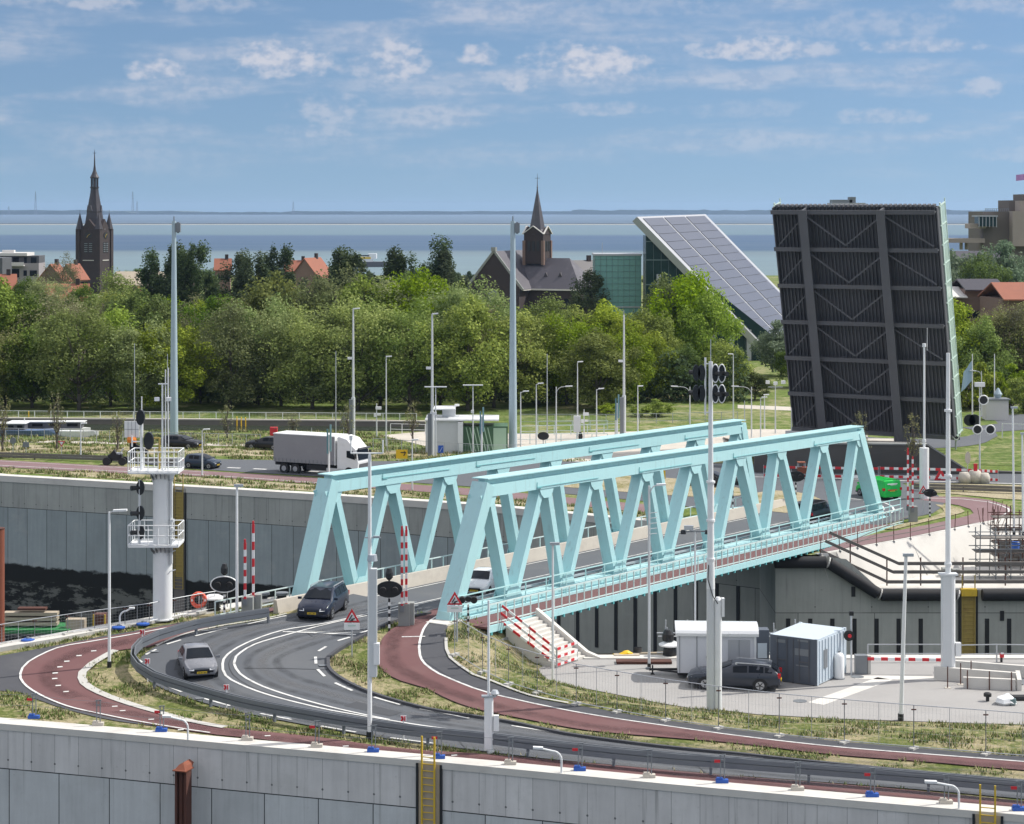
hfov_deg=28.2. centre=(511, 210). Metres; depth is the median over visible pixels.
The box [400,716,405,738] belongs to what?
chevron marker
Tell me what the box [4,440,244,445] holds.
footpath
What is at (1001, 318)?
birch tree
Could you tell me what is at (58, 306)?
birch tree
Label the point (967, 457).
round sign
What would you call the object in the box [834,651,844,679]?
gas tank
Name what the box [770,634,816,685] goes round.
door
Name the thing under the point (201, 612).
site fence
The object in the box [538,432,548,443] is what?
ship signal
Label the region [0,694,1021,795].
wire rope
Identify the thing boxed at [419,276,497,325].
willow tree
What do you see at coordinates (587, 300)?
poplar tree
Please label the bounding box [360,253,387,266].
ship
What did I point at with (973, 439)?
road
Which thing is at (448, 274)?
poplar tree
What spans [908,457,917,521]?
boom barrier
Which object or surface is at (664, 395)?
undergrowth
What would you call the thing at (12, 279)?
town house
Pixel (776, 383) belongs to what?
street lamp
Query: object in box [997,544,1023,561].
formwork panel
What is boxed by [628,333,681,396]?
broadleaf tree
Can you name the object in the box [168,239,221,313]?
poplar tree
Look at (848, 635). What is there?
traffic signal
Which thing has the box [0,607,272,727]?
path
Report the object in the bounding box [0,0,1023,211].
sky
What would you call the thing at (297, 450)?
truck
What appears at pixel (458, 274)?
poplar tree
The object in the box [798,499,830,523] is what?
minivan
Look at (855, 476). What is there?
barrier boards
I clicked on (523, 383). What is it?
broadleaf tree
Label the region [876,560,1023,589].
platform
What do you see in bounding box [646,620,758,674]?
site cabin
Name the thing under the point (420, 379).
willow tree
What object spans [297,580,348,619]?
people carrier
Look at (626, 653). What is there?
yellow sheeting
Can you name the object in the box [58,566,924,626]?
canal water
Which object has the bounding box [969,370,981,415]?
street lamp
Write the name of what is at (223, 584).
traffic signal
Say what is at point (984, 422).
field
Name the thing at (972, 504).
bike path
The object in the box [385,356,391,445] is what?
street lamp
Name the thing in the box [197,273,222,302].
poplar tree
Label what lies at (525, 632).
barrier boards
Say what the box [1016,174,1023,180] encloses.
flag
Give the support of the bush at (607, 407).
on the field at (503, 414)
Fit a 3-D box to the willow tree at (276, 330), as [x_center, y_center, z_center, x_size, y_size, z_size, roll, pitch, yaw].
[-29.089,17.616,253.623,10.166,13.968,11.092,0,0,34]
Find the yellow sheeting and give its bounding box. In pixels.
[612,650,639,655]
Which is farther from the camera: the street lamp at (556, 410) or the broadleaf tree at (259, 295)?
the broadleaf tree at (259, 295)
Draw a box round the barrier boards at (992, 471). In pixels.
[973,468,997,480]
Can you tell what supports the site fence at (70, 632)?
on the quay wall at (18, 644)
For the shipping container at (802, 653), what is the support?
on the yard at (927, 693)
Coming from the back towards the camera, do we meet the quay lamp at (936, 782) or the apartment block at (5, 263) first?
the apartment block at (5, 263)
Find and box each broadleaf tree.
[0,276,39,360]
[0,329,75,407]
[0,334,25,397]
[1,290,56,359]
[6,315,93,405]
[11,276,41,304]
[22,290,70,321]
[60,283,94,309]
[66,303,141,405]
[97,287,127,306]
[103,286,178,340]
[112,319,227,409]
[126,296,181,320]
[131,293,198,344]
[167,321,236,403]
[177,292,232,354]
[181,298,206,321]
[214,270,327,343]
[304,273,399,360]
[378,266,453,336]
[398,270,434,305]
[410,293,520,410]
[426,278,467,298]
[470,307,557,402]
[505,309,577,403]
[529,310,606,404]
[548,327,644,410]
[553,304,608,358]
[578,298,644,342]
[592,321,655,404]
[609,314,666,367]
[614,306,685,364]
[626,272,696,331]
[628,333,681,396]
[646,265,736,357]
[663,343,708,398]
[676,284,746,362]
[688,338,756,398]
[735,371,774,399]
[772,351,787,382]
[953,296,999,387]
[956,315,1022,392]
[958,251,1012,281]
[983,347,1022,378]
[1005,310,1023,363]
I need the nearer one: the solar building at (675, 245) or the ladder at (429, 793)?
the ladder at (429, 793)
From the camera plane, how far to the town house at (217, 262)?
557.73 m
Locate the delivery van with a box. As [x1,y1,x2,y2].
[855,476,901,498]
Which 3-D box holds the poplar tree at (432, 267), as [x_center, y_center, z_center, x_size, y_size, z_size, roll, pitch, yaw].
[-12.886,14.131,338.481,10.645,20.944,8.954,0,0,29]
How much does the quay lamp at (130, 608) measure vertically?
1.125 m
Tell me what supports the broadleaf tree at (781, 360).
on the ground at (778, 395)
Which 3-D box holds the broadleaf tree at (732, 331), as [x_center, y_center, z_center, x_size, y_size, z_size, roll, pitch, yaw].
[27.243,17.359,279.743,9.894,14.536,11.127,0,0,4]
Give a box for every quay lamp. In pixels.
[119,607,134,624]
[162,715,188,739]
[533,746,562,772]
[924,780,959,808]
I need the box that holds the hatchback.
[177,642,219,678]
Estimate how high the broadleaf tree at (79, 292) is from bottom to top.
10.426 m
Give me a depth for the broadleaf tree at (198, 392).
256.16 m
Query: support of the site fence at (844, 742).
on the path at (434, 654)
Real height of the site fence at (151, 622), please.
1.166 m
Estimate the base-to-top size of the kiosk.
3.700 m
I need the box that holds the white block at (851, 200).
[827,197,865,204]
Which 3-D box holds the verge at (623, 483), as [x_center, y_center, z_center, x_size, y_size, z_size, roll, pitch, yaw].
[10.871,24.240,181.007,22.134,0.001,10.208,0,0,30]
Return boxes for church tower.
[76,150,112,293]
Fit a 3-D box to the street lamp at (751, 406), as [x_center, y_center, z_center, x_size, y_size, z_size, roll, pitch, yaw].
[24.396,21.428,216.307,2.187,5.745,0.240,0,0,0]
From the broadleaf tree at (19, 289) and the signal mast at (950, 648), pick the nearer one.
the signal mast at (950, 648)
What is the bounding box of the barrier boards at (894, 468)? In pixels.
[880,467,918,478]
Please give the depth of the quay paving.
217.26 m
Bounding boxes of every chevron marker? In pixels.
[145,659,149,681]
[224,684,228,707]
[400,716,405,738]
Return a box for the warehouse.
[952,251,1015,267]
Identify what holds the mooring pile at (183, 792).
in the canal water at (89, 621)
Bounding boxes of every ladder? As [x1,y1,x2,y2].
[172,475,185,612]
[416,736,442,823]
[958,575,977,653]
[972,784,1002,823]
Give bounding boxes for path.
[0,460,644,511]
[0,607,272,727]
[22,608,1023,806]
[379,608,1023,769]
[389,602,1023,769]
[822,496,1011,551]
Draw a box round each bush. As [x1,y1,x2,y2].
[595,403,619,414]
[629,404,648,416]
[641,398,675,416]
[958,361,1002,409]
[986,363,1023,408]
[1004,377,1023,413]
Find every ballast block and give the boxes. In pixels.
[21,637,34,641]
[112,624,124,628]
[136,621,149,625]
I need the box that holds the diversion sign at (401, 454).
[396,450,407,462]
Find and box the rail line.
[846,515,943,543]
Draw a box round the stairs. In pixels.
[506,608,601,666]
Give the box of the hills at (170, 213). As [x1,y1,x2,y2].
[0,211,461,214]
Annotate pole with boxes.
[134,343,134,420]
[167,354,167,434]
[234,484,242,611]
[335,351,335,432]
[374,403,380,436]
[547,354,547,432]
[550,542,559,679]
[581,412,588,438]
[680,525,706,620]
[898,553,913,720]
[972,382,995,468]
[1011,406,1017,534]
[1020,432,1023,534]
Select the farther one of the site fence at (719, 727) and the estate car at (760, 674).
the estate car at (760, 674)
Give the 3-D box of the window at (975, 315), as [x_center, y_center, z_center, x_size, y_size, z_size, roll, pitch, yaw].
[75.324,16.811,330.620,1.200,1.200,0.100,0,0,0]
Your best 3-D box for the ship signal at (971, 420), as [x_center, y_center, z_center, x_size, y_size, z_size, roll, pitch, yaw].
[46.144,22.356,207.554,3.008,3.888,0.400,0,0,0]
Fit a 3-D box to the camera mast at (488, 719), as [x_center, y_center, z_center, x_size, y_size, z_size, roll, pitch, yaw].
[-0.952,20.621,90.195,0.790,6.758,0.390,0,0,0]
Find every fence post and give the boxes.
[27,693,39,718]
[92,700,103,725]
[154,705,167,731]
[241,714,252,740]
[309,720,322,747]
[367,725,378,752]
[432,731,444,758]
[504,737,515,764]
[572,742,585,770]
[643,749,654,777]
[714,754,728,782]
[791,761,803,790]
[864,767,878,796]
[939,774,952,803]
[1011,780,1023,810]
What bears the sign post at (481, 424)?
on the ground at (778, 395)
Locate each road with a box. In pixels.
[58,456,1021,524]
[140,594,1023,798]
[738,405,790,410]
[785,414,1023,447]
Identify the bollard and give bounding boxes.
[202,594,222,610]
[256,591,269,598]
[276,591,288,598]
[659,629,676,656]
[984,692,991,701]
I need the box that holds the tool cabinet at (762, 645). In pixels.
[756,627,768,660]
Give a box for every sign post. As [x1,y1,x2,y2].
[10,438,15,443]
[23,442,28,446]
[327,425,331,471]
[480,407,483,451]
[615,394,618,433]
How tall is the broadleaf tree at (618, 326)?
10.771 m
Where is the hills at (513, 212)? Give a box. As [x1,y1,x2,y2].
[0,210,968,213]
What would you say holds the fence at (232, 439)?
on the ground at (778, 395)
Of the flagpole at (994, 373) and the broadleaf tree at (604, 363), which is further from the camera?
the broadleaf tree at (604, 363)
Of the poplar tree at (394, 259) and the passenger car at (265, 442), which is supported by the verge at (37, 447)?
the passenger car at (265, 442)
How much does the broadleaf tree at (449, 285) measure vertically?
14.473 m
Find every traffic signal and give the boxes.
[210,563,234,612]
[377,568,401,631]
[459,596,476,631]
[732,480,738,508]
[790,471,804,497]
[843,611,853,674]
[923,489,936,516]
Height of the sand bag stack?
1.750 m
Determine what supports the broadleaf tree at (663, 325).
on the ground at (778, 395)
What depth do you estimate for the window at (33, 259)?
555.59 m
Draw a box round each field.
[0,408,780,419]
[962,415,997,426]
[972,435,1023,465]
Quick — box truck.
[273,430,370,473]
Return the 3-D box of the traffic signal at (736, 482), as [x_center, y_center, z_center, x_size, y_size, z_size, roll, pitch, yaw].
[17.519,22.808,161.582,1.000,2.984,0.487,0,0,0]
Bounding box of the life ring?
[190,592,206,610]
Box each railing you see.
[508,433,607,443]
[521,423,619,435]
[555,420,607,429]
[867,644,940,653]
[961,644,1023,661]
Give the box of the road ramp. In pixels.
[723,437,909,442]
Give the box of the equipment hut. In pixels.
[425,404,507,452]
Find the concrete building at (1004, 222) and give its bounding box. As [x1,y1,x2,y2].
[948,194,1023,266]
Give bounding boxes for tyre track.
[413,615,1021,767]
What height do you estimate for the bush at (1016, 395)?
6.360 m
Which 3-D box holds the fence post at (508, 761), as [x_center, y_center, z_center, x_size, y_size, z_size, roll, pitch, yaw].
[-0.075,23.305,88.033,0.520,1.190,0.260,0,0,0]
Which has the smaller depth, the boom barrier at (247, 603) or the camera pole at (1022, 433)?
the boom barrier at (247, 603)
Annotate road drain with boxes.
[150,629,558,729]
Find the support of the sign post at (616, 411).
on the quay paving
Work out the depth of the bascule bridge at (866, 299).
204.80 m
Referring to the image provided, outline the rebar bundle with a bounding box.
[977,499,1009,534]
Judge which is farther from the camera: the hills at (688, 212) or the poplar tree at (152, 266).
the hills at (688, 212)
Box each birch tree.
[0,327,32,405]
[9,281,95,335]
[42,251,82,283]
[56,294,101,370]
[85,302,134,319]
[158,292,207,329]
[213,294,260,313]
[458,305,530,407]
[959,300,1023,386]
[979,303,1023,372]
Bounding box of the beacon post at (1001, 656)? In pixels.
[1000,652,1003,661]
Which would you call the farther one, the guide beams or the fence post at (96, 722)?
the guide beams
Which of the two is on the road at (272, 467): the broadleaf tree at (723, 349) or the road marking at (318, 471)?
the road marking at (318, 471)
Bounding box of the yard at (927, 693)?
[539,658,1023,723]
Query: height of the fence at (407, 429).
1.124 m
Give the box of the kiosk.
[982,388,1010,419]
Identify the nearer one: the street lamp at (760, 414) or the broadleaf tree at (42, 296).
the street lamp at (760, 414)
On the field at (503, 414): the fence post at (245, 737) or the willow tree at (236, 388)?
the willow tree at (236, 388)
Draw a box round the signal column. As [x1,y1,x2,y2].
[128,368,183,621]
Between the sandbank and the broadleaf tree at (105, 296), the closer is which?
the broadleaf tree at (105, 296)
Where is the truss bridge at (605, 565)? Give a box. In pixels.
[214,419,903,635]
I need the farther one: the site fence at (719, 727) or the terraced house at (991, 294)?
the terraced house at (991, 294)
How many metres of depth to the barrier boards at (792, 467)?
185.08 m
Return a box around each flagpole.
[961,354,972,414]
[994,354,994,396]
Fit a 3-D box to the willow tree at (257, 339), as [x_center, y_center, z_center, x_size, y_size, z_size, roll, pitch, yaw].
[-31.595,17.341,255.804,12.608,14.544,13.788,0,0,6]
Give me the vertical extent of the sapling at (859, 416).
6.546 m
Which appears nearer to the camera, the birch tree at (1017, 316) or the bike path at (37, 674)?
the bike path at (37, 674)
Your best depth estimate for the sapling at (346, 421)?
212.25 m
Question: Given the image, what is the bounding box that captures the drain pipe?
[1010,694,1023,700]
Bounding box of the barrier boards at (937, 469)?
[929,468,971,478]
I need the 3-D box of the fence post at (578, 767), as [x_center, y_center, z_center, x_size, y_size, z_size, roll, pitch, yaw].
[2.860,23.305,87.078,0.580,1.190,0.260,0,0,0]
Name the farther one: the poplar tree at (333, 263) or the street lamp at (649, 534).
the poplar tree at (333, 263)
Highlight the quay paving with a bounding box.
[387,429,867,461]
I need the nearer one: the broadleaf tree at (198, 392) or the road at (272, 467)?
the road at (272, 467)
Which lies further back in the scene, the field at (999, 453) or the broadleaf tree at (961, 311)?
the broadleaf tree at (961, 311)
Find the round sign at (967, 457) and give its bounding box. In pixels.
[965,452,970,471]
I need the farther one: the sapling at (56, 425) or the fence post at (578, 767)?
the sapling at (56, 425)
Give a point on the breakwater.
(381, 223)
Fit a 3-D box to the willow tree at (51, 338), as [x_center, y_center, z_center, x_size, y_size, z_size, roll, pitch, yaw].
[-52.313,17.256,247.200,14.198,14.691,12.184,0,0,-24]
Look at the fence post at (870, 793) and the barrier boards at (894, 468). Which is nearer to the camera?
the fence post at (870, 793)
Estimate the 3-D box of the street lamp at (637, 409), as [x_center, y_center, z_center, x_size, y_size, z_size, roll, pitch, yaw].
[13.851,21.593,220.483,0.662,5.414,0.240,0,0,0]
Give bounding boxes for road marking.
[2,461,1020,513]
[19,602,1023,761]
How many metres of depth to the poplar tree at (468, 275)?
670.65 m
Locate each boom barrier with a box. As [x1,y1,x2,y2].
[241,539,253,610]
[250,521,261,609]
[398,526,409,625]
[403,526,413,624]
[854,654,940,673]
[906,448,908,510]
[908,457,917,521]
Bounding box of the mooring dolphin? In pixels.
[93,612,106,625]
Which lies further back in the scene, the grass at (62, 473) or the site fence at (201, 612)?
the grass at (62, 473)
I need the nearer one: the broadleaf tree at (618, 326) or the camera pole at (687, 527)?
the camera pole at (687, 527)
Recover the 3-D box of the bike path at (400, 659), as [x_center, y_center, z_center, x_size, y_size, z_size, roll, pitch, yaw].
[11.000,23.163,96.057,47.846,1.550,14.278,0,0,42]
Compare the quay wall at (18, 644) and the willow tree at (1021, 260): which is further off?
the willow tree at (1021, 260)
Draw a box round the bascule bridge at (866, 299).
[770,198,962,441]
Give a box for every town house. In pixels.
[0,269,16,288]
[37,259,72,305]
[46,279,90,311]
[64,259,89,283]
[110,267,165,294]
[214,254,231,293]
[284,256,304,274]
[293,253,328,299]
[572,255,592,273]
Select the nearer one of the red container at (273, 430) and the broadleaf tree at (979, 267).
the red container at (273, 430)
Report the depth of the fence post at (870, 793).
83.18 m
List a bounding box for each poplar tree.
[124,246,170,307]
[148,239,196,317]
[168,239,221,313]
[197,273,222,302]
[216,249,254,306]
[223,248,270,307]
[240,262,283,301]
[261,243,307,296]
[314,244,358,299]
[327,245,372,292]
[369,244,413,295]
[389,250,424,289]
[417,233,460,292]
[428,247,468,292]
[454,272,462,280]
[464,271,473,281]
[562,267,610,325]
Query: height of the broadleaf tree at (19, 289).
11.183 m
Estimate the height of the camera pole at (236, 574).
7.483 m
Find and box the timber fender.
[597,647,662,654]
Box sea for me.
[0,214,967,274]
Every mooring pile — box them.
[0,527,4,641]
[172,759,193,823]
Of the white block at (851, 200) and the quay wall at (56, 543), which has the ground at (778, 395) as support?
the white block at (851, 200)
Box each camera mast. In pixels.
[349,435,383,739]
[482,600,498,753]
[919,343,928,498]
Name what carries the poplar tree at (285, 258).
on the ground at (778, 395)
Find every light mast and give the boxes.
[170,216,180,433]
[509,216,519,447]
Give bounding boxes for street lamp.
[80,422,86,454]
[107,509,126,667]
[201,428,209,474]
[347,308,359,434]
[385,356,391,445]
[411,439,418,489]
[424,386,446,454]
[426,313,437,455]
[463,385,482,452]
[520,390,528,444]
[535,383,543,444]
[555,386,572,441]
[577,361,582,415]
[596,388,603,436]
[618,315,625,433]
[637,385,642,431]
[647,483,665,667]
[671,386,690,424]
[728,353,733,418]
[732,386,751,437]
[760,397,766,436]
[763,394,768,428]
[766,380,785,433]
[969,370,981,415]
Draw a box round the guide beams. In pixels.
[821,531,1023,585]
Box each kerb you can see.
[77,649,225,727]
[156,613,567,702]
[326,612,1023,779]
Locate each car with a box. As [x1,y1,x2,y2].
[160,434,203,448]
[184,453,221,468]
[245,436,272,449]
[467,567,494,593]
[687,657,781,691]
[713,471,736,484]
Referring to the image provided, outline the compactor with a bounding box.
[102,448,127,465]
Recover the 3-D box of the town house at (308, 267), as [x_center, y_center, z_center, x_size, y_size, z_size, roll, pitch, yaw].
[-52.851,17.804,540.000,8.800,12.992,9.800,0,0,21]
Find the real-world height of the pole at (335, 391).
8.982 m
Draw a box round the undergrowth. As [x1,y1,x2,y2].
[0,340,750,403]
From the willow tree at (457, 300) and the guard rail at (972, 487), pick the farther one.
the willow tree at (457, 300)
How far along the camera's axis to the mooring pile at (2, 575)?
139.77 m
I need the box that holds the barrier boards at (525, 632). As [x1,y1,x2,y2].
[499,604,556,664]
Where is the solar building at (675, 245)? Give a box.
[632,214,782,360]
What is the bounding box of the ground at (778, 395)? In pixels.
[0,275,1023,554]
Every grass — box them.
[0,428,645,517]
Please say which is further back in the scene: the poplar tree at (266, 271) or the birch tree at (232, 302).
the poplar tree at (266, 271)
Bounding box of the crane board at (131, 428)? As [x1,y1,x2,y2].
[124,421,147,456]
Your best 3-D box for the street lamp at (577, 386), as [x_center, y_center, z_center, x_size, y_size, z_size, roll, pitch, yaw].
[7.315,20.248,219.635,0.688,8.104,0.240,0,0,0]
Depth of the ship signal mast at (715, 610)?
100.23 m
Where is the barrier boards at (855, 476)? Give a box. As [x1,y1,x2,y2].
[822,467,877,477]
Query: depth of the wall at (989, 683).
104.62 m
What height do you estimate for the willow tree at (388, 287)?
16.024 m
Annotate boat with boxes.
[0,418,59,435]
[9,420,90,429]
[59,430,98,436]
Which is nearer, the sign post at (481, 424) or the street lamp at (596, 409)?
the sign post at (481, 424)
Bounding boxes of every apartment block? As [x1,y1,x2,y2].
[0,250,44,298]
[0,257,11,273]
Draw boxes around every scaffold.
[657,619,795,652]
[969,523,1023,579]
[987,504,1023,567]
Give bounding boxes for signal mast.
[689,339,728,710]
[938,353,960,666]
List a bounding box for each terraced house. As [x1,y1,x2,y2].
[952,279,999,327]
[952,286,967,322]
[978,282,1023,346]
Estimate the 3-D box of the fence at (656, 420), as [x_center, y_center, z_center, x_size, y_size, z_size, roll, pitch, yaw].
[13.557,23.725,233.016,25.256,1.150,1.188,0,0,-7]
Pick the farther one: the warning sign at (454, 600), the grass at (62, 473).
the grass at (62, 473)
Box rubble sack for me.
[995,693,1016,705]
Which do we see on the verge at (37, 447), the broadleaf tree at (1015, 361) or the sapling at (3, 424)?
the sapling at (3, 424)
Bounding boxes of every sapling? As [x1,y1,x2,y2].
[0,395,10,450]
[47,391,65,448]
[108,411,125,450]
[219,405,234,437]
[285,411,300,430]
[339,404,355,434]
[403,402,422,438]
[851,411,871,450]
[903,413,922,475]
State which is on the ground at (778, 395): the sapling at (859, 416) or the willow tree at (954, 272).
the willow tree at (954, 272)
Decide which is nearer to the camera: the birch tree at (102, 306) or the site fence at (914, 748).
the site fence at (914, 748)
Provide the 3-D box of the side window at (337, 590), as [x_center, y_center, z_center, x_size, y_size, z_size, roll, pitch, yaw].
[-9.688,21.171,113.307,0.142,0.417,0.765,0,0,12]
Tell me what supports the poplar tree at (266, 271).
on the ground at (778, 395)
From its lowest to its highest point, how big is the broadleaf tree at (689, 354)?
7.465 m
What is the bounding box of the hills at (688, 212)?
[571,209,997,214]
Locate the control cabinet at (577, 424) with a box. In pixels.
[573,416,582,438]
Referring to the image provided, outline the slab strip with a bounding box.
[809,675,935,704]
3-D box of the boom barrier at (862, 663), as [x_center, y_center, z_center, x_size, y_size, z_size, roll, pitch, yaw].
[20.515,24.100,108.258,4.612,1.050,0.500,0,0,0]
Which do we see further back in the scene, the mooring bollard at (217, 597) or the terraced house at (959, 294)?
the terraced house at (959, 294)
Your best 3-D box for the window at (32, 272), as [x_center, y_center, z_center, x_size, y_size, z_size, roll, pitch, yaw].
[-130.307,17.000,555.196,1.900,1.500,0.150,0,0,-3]
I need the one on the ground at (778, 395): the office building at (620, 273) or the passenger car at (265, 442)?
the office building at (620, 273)
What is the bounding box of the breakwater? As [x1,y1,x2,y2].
[0,223,967,223]
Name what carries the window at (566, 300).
in the brick church
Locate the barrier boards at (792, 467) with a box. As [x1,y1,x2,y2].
[763,465,820,477]
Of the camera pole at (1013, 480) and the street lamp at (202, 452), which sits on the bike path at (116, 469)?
the street lamp at (202, 452)
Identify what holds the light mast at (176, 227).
on the ground at (778, 395)
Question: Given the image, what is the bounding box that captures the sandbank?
[0,224,964,224]
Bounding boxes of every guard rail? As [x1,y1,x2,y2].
[0,452,173,464]
[130,608,1023,792]
[911,483,1021,491]
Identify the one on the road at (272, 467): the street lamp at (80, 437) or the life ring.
the street lamp at (80, 437)
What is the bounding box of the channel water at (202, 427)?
[84,425,424,430]
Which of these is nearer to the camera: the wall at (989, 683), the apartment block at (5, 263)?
the wall at (989, 683)
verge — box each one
[0,445,450,457]
[0,468,645,517]
[0,604,1023,800]
[564,476,740,496]
[757,490,820,512]
[885,504,963,528]
[929,483,1021,499]
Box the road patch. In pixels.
[174,659,402,715]
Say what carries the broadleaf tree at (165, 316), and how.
on the ground at (778, 395)
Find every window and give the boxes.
[12,269,18,276]
[13,257,18,261]
[30,270,36,275]
[31,257,36,262]
[335,587,340,595]
[339,584,344,593]
[564,299,568,309]
[973,311,979,317]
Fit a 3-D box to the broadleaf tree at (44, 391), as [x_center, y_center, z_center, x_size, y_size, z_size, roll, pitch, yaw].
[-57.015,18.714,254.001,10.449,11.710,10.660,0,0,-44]
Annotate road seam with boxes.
[228,610,703,771]
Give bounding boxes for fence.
[0,428,260,444]
[0,618,34,644]
[1,410,416,419]
[32,614,67,638]
[62,610,94,634]
[89,606,124,630]
[122,603,149,627]
[147,598,174,623]
[172,593,201,618]
[196,591,227,613]
[373,438,520,454]
[390,423,425,433]
[450,617,482,669]
[477,633,508,681]
[503,645,537,690]
[521,412,737,423]
[532,653,576,701]
[571,664,616,709]
[612,671,665,718]
[660,679,718,726]
[713,686,779,734]
[774,693,844,740]
[839,699,913,746]
[908,705,985,752]
[981,710,1023,755]
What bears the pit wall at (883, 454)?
on the ground at (778, 395)
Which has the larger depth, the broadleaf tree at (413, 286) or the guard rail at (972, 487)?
the broadleaf tree at (413, 286)
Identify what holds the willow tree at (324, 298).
on the ground at (778, 395)
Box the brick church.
[468,175,591,314]
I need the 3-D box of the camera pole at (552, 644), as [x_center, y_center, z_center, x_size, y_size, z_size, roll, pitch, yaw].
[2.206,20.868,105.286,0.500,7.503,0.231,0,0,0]
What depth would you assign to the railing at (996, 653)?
110.88 m
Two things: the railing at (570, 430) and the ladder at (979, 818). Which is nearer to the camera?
the ladder at (979, 818)
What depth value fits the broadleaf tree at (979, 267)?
364.61 m
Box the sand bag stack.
[958,464,989,483]
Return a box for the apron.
[427,619,463,625]
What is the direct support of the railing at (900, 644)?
on the yard at (927, 693)
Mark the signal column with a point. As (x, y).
(163, 543)
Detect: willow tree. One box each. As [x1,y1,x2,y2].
[15,292,137,410]
[22,274,68,309]
[86,266,147,310]
[97,315,185,410]
[185,298,274,408]
[208,292,299,405]
[232,296,321,405]
[254,273,347,352]
[258,303,371,408]
[289,261,375,332]
[293,304,378,408]
[308,290,419,410]
[338,295,425,407]
[346,275,435,341]
[349,295,467,410]
[412,311,483,405]
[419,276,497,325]
[420,274,509,341]
[516,291,586,366]
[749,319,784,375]
[949,248,972,278]
[950,251,1008,281]
[965,239,1023,281]
[996,251,1023,277]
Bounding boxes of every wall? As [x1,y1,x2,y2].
[0,417,425,426]
[0,473,759,653]
[0,594,291,651]
[0,717,1023,823]
[584,655,1023,658]
[754,442,1021,473]
[760,556,1023,654]
[815,518,1023,584]
[934,660,1023,685]
[963,670,1021,690]
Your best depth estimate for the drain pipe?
102.20 m
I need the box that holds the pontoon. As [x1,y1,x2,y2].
[5,607,86,640]
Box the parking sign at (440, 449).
[438,445,442,456]
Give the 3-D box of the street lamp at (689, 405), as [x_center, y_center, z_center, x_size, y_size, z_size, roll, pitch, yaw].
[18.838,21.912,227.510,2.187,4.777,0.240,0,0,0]
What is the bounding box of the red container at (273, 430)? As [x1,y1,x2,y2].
[270,427,277,435]
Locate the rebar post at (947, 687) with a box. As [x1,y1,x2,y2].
[944,666,950,688]
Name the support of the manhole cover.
on the yard at (927, 693)
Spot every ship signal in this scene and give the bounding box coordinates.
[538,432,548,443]
[953,414,980,448]
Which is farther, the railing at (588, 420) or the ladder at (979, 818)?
the railing at (588, 420)
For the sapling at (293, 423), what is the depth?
222.16 m
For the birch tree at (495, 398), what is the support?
on the ground at (778, 395)
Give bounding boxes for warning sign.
[344,609,359,656]
[447,592,461,641]
[919,485,925,512]
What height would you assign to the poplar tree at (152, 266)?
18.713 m
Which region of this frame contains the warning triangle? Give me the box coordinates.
[934,470,945,479]
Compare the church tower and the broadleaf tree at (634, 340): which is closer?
the broadleaf tree at (634, 340)
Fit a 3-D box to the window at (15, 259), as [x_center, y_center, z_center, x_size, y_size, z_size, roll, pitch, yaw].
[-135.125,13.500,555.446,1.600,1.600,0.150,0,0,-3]
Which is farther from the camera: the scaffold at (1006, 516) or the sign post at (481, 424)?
the sign post at (481, 424)
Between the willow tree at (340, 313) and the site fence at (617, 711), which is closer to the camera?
the site fence at (617, 711)
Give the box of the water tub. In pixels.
[1011,541,1019,548]
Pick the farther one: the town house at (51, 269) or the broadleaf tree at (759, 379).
the town house at (51, 269)
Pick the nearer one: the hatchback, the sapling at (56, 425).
the hatchback
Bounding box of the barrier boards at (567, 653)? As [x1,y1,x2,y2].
[557,641,577,667]
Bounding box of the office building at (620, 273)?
[592,253,641,320]
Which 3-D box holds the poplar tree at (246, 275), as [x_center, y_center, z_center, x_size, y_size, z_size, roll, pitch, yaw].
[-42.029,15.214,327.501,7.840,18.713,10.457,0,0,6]
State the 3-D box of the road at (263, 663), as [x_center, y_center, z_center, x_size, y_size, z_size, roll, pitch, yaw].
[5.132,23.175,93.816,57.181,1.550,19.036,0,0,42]
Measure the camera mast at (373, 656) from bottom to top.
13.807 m
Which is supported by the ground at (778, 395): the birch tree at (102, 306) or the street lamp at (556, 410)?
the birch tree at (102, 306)
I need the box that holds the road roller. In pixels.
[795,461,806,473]
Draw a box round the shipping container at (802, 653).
[770,622,845,685]
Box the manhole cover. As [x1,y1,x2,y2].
[793,675,863,702]
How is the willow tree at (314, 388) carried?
on the ground at (778, 395)
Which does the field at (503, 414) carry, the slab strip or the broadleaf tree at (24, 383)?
the broadleaf tree at (24, 383)

